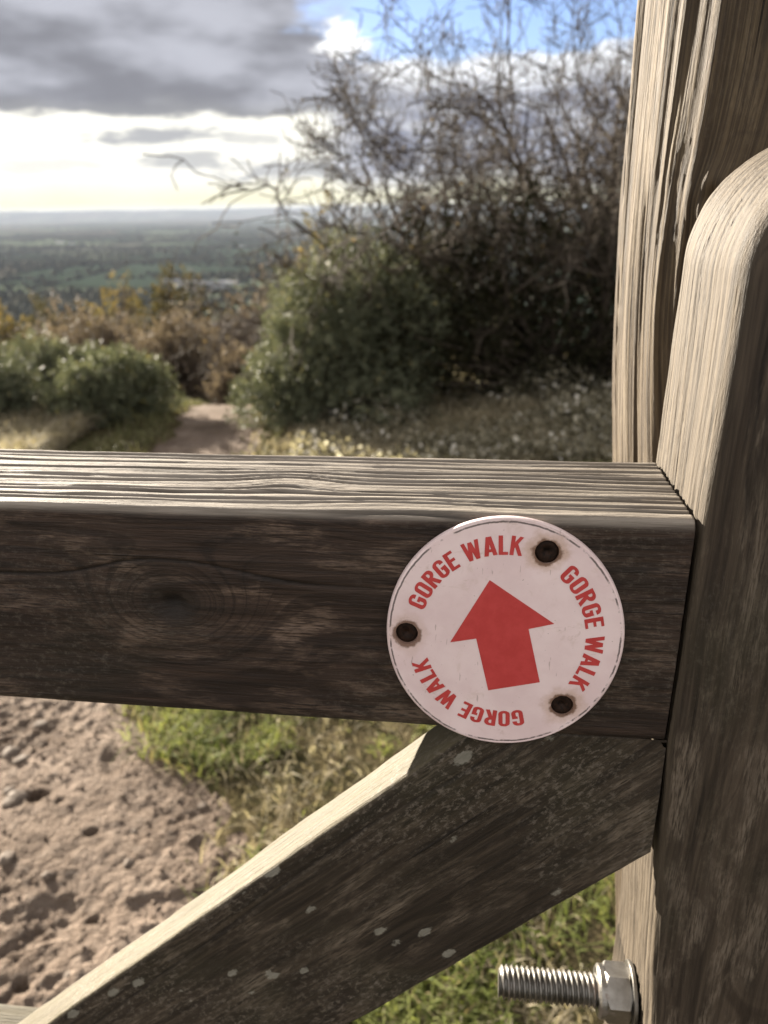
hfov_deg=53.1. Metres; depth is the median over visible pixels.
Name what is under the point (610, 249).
hawthorn shrub
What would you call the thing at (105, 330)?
russet bush
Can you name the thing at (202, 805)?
stone
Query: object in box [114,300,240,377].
bare shrub
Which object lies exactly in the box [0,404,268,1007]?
path
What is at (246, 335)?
bare shrub
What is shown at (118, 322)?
bare shrub
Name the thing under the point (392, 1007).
grass
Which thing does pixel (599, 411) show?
verge leaves
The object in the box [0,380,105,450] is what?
bank grass
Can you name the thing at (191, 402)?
bank turf
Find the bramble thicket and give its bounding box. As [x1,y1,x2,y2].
[351,145,618,417]
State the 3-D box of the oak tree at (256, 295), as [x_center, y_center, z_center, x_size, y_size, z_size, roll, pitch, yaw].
[-3.368,-4.171,19.778,3.026,4.224,2.606,-1,22,0]
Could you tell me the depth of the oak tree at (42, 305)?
23.23 m
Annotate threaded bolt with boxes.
[498,959,638,1023]
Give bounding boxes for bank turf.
[62,396,287,454]
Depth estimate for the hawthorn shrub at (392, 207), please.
5.03 m
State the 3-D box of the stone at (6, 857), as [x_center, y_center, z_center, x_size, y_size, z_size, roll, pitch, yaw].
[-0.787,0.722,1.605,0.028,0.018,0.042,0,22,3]
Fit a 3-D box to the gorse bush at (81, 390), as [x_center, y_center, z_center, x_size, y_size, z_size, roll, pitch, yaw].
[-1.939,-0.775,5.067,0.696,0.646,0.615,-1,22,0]
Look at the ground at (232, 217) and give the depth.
1.98 m
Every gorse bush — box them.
[0,323,104,390]
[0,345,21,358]
[0,349,59,420]
[37,347,139,430]
[55,333,188,421]
[222,198,450,432]
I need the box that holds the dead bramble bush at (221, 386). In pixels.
[192,329,260,404]
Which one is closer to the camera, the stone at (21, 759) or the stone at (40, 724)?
the stone at (21, 759)
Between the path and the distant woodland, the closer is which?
the path
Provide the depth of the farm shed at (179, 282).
1933.13 m
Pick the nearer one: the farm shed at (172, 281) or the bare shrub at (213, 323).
the bare shrub at (213, 323)
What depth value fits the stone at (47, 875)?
1.56 m
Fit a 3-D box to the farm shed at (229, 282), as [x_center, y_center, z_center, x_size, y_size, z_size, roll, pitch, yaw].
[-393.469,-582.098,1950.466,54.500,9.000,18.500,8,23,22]
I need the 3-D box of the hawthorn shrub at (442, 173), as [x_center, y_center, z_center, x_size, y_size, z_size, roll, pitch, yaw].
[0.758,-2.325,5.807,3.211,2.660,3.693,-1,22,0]
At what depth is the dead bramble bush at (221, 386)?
7.54 m
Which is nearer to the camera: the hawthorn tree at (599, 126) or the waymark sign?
the waymark sign
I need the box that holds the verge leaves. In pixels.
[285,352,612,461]
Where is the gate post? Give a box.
[612,0,767,928]
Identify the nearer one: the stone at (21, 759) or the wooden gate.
the wooden gate
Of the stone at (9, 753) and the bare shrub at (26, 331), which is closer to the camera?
the stone at (9, 753)
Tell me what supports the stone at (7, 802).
on the path
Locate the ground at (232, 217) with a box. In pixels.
[0,203,615,1023]
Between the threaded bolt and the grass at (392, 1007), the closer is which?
the threaded bolt
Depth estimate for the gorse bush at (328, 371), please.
4.76 m
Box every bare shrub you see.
[0,312,62,351]
[24,287,149,353]
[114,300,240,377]
[161,292,271,398]
[192,295,295,401]
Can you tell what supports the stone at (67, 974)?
on the path
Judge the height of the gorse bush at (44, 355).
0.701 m
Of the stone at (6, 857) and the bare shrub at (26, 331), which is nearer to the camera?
the stone at (6, 857)
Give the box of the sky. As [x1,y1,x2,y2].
[0,0,637,211]
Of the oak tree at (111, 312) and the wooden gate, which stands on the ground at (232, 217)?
the oak tree at (111, 312)
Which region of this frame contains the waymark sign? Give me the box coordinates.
[387,515,624,742]
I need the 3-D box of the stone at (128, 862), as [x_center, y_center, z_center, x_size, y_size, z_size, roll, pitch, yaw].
[-0.530,0.730,1.597,0.022,0.014,0.026,10,24,26]
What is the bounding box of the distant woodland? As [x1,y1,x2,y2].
[0,219,601,335]
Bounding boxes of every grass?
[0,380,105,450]
[112,459,615,1023]
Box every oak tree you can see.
[0,303,32,351]
[2,280,84,343]
[71,256,148,342]
[121,250,232,404]
[217,263,281,388]
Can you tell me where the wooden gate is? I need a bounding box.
[0,148,767,1023]
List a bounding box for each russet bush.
[23,289,145,366]
[119,307,236,404]
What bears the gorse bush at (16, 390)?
on the ground at (232, 217)
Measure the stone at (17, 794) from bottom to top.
0.026 m
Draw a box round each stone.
[0,850,14,866]
[1,797,20,807]
[2,746,19,760]
[4,787,14,795]
[6,789,26,801]
[13,754,30,764]
[33,720,47,727]
[41,871,53,880]
[63,971,70,978]
[123,858,134,867]
[197,802,207,809]
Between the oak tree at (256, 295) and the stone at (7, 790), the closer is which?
the stone at (7, 790)
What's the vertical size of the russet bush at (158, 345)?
1.316 m
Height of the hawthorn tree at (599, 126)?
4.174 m
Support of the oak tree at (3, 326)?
on the ground at (232, 217)
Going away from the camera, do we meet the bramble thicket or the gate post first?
the gate post
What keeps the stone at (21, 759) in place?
on the path
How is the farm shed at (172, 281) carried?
on the ground at (232, 217)
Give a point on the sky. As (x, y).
(88, 88)
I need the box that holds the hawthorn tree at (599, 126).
[286,0,636,316]
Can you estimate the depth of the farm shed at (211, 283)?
1908.69 m
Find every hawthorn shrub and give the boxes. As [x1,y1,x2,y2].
[142,9,562,390]
[317,0,635,375]
[438,20,633,366]
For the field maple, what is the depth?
6.02 m
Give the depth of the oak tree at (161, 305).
16.22 m
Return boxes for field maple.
[246,181,351,347]
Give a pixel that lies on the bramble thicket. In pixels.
(528, 322)
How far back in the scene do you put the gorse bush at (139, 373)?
5.26 m
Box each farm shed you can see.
[162,279,185,283]
[177,280,213,285]
[200,281,225,286]
[218,280,239,284]

